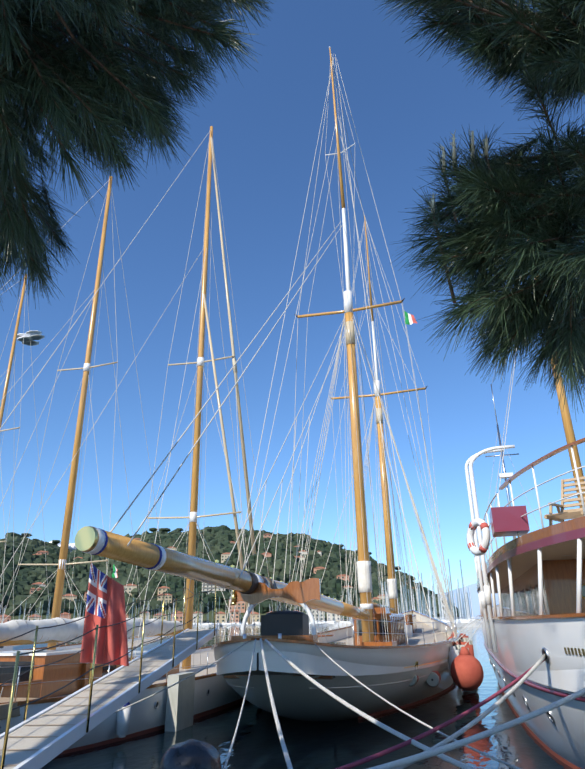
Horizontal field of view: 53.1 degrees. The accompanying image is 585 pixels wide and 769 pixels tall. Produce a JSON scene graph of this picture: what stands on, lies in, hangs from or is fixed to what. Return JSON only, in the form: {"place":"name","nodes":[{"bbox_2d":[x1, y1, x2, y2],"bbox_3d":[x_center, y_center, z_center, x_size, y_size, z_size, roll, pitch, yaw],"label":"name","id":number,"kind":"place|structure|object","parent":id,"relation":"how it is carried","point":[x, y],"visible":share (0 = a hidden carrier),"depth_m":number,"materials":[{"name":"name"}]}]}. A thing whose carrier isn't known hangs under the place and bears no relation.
{"place":"outdoors","nodes":[
{"label":"outdoors","id":0,"kind":"place"},
{"bbox_2d":[0,274,27,542],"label":"yacht spars","id":1,"kind":"object","parent":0,"point":[2,407],"visible":0.9,"depth_m":31.61,"materials":[{"name":"brown wood"}]},
{"bbox_2d":[0,281,49,619],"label":"rigging","id":2,"kind":"object","parent":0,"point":[17,448],"visible":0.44,"depth_m":31.12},
{"bbox_2d":[17,330,76,551],"bbox_3d":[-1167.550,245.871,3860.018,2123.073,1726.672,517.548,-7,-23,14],"label":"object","id":3,"kind":"structure","parent":0,"point":[31,336],"depth_m":4491.56,"materials":[{"name":"white"}]},
{"bbox_2d":[0,179,170,648],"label":"rigging","id":4,"kind":"object","parent":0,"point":[83,434],"visible":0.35,"depth_m":24.75,"materials":[{"name":"grey metal"}]},
{"bbox_2d":[80,563,128,665],"bbox_3d":[-2.468,3.079,7.893,0.620,1.312,0.173,5,-23,-14],"label":"red ensign flag","id":5,"kind":"object","parent":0,"point":[105,604],"visible":0.94,"depth_m":7.84,"materials":[{"name":"red fabric"}]},
{"bbox_2d":[0,579,218,768],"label":"gangway","id":6,"kind":"object","parent":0,"point":[41,739],"visible":0.9,"depth_m":6.60,"materials":[{"name":"white metal"}]},
{"bbox_2d":[112,565,117,577],"bbox_3d":[-6.754,7.131,22.403,0.400,0.550,0.111,-19,-28,38],"label":"italian flag","id":7,"kind":"object","parent":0,"point":[114,573],"visible":1,"depth_m":22.41,"materials":[{"name":"fabric"}]},
{"bbox_2d":[0,130,272,667],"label":"rigging","id":8,"kind":"object","parent":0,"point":[203,539],"visible":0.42,"depth_m":21.82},
{"bbox_2d":[0,0,275,310],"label":"pine","id":9,"kind":"object","parent":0,"point":[153,124],"depth_m":2.62,"materials":[{"name":"green plant"}]},
{"bbox_2d":[160,739,221,768],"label":"mooring bollard","id":10,"kind":"object","parent":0,"point":[192,754],"visible":1,"depth_m":5.20,"materials":[{"name":"black metal"}]},
{"bbox_2d":[0,566,439,622],"bbox_3d":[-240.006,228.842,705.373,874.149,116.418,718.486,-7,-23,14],"label":"headland hill","id":11,"kind":"structure","parent":0,"point":[208,618],"depth_m":521.79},
{"bbox_2d":[0,525,458,618],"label":"headland trees","id":12,"kind":"object","parent":11,"relation":"on","point":[218,539],"visible":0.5,"depth_m":599.41,"materials":[{"name":"green plant"}]},
{"bbox_2d":[0,534,480,623],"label":"hillside houses","id":13,"kind":"structure","parent":11,"relation":"on","point":[220,617],"depth_m":528.19,"materials":[{"name":"beige"}]},
{"bbox_2d":[75,47,427,641],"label":"orion spars","id":14,"kind":"object","parent":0,"point":[92,540],"visible":0.85,"depth_m":23.43,"materials":[{"name":"brown wood"}]},
{"bbox_2d":[110,54,456,645],"bbox_3d":[3.776,-3.519,32.644,6.762,33.074,42.919,-7,-23,14],"label":"rigging","id":15,"kind":"object","parent":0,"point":[451,619],"visible":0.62,"depth_m":25.48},
{"bbox_2d":[404,311,416,324],"bbox_3d":[5.535,-3.168,27.377,0.552,0.825,0.133,-14,-26,30],"label":"italian flag","id":16,"kind":"object","parent":15,"relation":"attached to","point":[410,319],"visible":1,"depth_m":27.36,"materials":[{"name":"multicoloured fabric"}]},
{"bbox_2d":[0,0,584,593],"label":"sky","id":17,"kind":"structure","parent":0,"point":[266,124],"materials":[{"name":"blue"}]},
{"bbox_2d":[41,618,572,768],"bbox_3d":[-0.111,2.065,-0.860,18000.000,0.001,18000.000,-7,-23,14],"label":"water","id":18,"kind":"structure","parent":0,"point":[318,744],"depth_m":11.85,"materials":[{"name":"blue liquid"}]},
{"bbox_2d":[13,643,47,649],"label":"cabin windows","id":19,"kind":"structure","parent":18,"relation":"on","point":[21,647],"depth_m":28.62,"materials":[{"name":"blue glass"}]},
{"bbox_2d":[0,636,168,651],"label":"yacht hull","id":20,"kind":"object","parent":18,"relation":"on","point":[148,645],"visible":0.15,"depth_m":26.20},
{"bbox_2d":[18,176,116,649],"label":"yacht spars","id":21,"kind":"object","parent":20,"relation":"on","point":[59,586],"visible":0.9,"depth_m":24.33,"materials":[{"name":"brown wood"}]},
{"bbox_2d":[0,646,245,754],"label":"boat hull","id":22,"kind":"object","parent":18,"relation":"in","point":[213,692],"visible":0.19,"depth_m":13.01,"materials":[{"name":"white paint"}]},
{"bbox_2d":[0,631,236,737],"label":"deckhouse","id":23,"kind":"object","parent":22,"relation":"on","point":[48,679],"depth_m":12.82,"materials":[{"name":"white paint"}]},
{"bbox_2d":[0,126,255,668],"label":"patience spars","id":24,"kind":"object","parent":22,"relation":"on","point":[57,634],"visible":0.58,"depth_m":21.24,"materials":[{"name":"brown wood"}]},
{"bbox_2d":[0,559,481,626],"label":"moored sailboats","id":25,"kind":"object","parent":18,"relation":"on","point":[460,621],"visible":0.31,"depth_m":245.71,"materials":[{"name":"white"}]},
{"bbox_2d":[211,610,459,720],"bbox_3d":[4.277,13.036,26.812,6.955,5.451,37.305,-7,-23,14],"label":"sailboat hull","id":26,"kind":"object","parent":18,"relation":"in","point":[388,673],"visible":0.6,"depth_m":12.44,"materials":[{"name":"white paint"}]},
{"bbox_2d":[224,578,416,678],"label":"deck fittings","id":27,"kind":"object","parent":26,"relation":"on","point":[288,625],"visible":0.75,"depth_m":12.37,"materials":[{"name":"brown wood"}]},
{"bbox_2d":[409,632,473,688],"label":"boat fenders","id":28,"kind":"object","parent":26,"relation":"hanging from","point":[433,679],"visible":0.4,"depth_m":17.45,"materials":[{"name":"white plastic"}]},
{"bbox_2d":[114,638,584,768],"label":"mooring lines","id":29,"kind":"object","parent":18,"relation":"in","point":[439,749],"visible":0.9,"depth_m":6.24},
{"bbox_2d":[465,278,584,652],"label":"ship superstructure","id":30,"kind":"object","parent":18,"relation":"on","point":[539,572],"visible":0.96,"depth_m":11.43,"materials":[{"name":"white metal"}]},
{"bbox_2d":[479,604,584,768],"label":"ship hull","id":31,"kind":"object","parent":18,"relation":"in","point":[525,643],"visible":0.79,"depth_m":8.80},
{"bbox_2d":[448,615,483,690],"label":"meltemi fenders","id":32,"kind":"object","parent":31,"relation":"hanging from","point":[467,673],"visible":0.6,"depth_m":16.21,"materials":[{"name":"orange plastic"}]},
{"bbox_2d":[444,583,498,617],"bbox_3d":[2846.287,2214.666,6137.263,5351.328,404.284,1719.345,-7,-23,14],"label":"coast hill","id":33,"kind":"structure","parent":0,"point":[474,600],"depth_m":6757.62,"materials":[{"name":"blue"}]},
{"bbox_2d":[376,0,584,415],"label":"pine","id":34,"kind":"object","parent":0,"point":[546,316],"depth_m":2.51,"materials":[{"name":"green plant"}]}
]}

